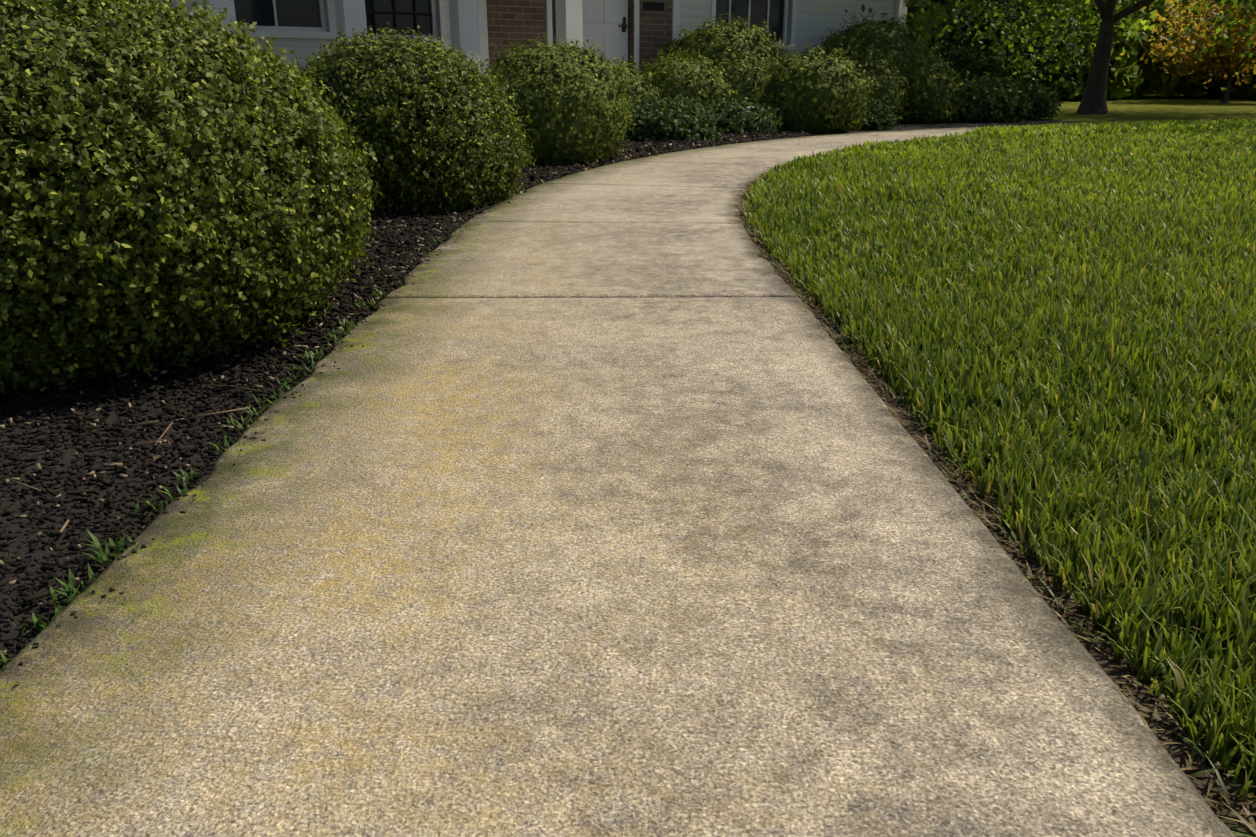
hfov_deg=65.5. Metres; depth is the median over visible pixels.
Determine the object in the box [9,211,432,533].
twigs
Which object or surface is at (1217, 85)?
hedge
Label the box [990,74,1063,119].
shrub
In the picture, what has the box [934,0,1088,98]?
dark shrub
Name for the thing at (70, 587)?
edge weeds
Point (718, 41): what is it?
tall shrub
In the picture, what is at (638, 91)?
boxwood
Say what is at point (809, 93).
boxwood
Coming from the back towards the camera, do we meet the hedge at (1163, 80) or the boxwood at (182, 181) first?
the hedge at (1163, 80)
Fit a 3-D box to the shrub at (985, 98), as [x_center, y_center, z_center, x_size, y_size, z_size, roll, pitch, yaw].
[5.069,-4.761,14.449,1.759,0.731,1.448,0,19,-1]
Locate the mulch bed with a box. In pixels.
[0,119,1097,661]
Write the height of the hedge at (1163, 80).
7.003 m
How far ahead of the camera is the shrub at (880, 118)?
12.16 m
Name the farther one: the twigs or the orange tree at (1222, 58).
the orange tree at (1222, 58)
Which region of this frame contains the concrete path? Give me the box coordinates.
[0,124,1235,836]
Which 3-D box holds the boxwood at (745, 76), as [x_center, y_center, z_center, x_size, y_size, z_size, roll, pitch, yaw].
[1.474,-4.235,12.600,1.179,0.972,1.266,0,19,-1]
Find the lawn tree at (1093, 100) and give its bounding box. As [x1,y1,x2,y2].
[823,0,1255,113]
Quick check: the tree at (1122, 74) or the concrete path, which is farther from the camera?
the tree at (1122, 74)
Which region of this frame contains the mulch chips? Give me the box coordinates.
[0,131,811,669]
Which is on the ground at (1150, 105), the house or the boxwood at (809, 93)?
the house
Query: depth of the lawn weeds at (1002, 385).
3.33 m
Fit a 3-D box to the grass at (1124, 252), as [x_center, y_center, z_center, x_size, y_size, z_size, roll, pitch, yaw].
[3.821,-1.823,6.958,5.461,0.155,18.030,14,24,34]
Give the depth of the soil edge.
1.21 m
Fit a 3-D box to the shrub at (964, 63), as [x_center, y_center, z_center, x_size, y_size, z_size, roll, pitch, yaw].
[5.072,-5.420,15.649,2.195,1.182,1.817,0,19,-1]
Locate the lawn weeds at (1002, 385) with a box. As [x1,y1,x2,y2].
[776,205,1219,401]
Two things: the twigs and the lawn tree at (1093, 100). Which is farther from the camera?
the lawn tree at (1093, 100)
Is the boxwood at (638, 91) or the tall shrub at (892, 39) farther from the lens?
the tall shrub at (892, 39)
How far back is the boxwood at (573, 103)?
7.09 m
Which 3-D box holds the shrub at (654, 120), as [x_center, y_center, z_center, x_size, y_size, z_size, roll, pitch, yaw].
[0.305,-3.047,9.902,1.421,0.529,1.110,0,19,-1]
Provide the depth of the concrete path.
1.26 m
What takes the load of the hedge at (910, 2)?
on the ground at (1150, 105)
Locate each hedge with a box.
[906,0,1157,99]
[907,0,960,52]
[1063,0,1221,97]
[1157,0,1255,98]
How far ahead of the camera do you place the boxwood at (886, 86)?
12.92 m
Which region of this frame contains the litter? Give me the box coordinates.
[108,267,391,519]
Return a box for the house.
[138,0,907,76]
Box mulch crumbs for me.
[8,163,613,665]
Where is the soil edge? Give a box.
[739,191,1255,836]
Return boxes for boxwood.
[0,0,382,393]
[288,22,536,215]
[480,34,634,165]
[606,55,666,107]
[638,48,737,110]
[712,49,772,106]
[751,43,875,133]
[841,46,910,123]
[887,50,964,123]
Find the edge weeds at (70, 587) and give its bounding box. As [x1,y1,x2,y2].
[0,193,518,684]
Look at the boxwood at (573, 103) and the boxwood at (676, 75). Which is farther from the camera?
the boxwood at (676, 75)
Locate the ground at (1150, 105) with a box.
[402,91,1255,803]
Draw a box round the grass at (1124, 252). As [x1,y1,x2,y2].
[728,118,1255,836]
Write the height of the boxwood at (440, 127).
0.926 m
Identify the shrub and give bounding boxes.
[622,90,729,142]
[653,13,789,74]
[687,95,783,134]
[813,11,940,70]
[851,96,902,129]
[927,41,1005,83]
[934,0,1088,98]
[949,71,1032,121]
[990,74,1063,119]
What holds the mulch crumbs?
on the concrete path
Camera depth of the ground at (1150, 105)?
17.40 m
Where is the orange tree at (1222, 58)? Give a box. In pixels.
[1119,0,1255,102]

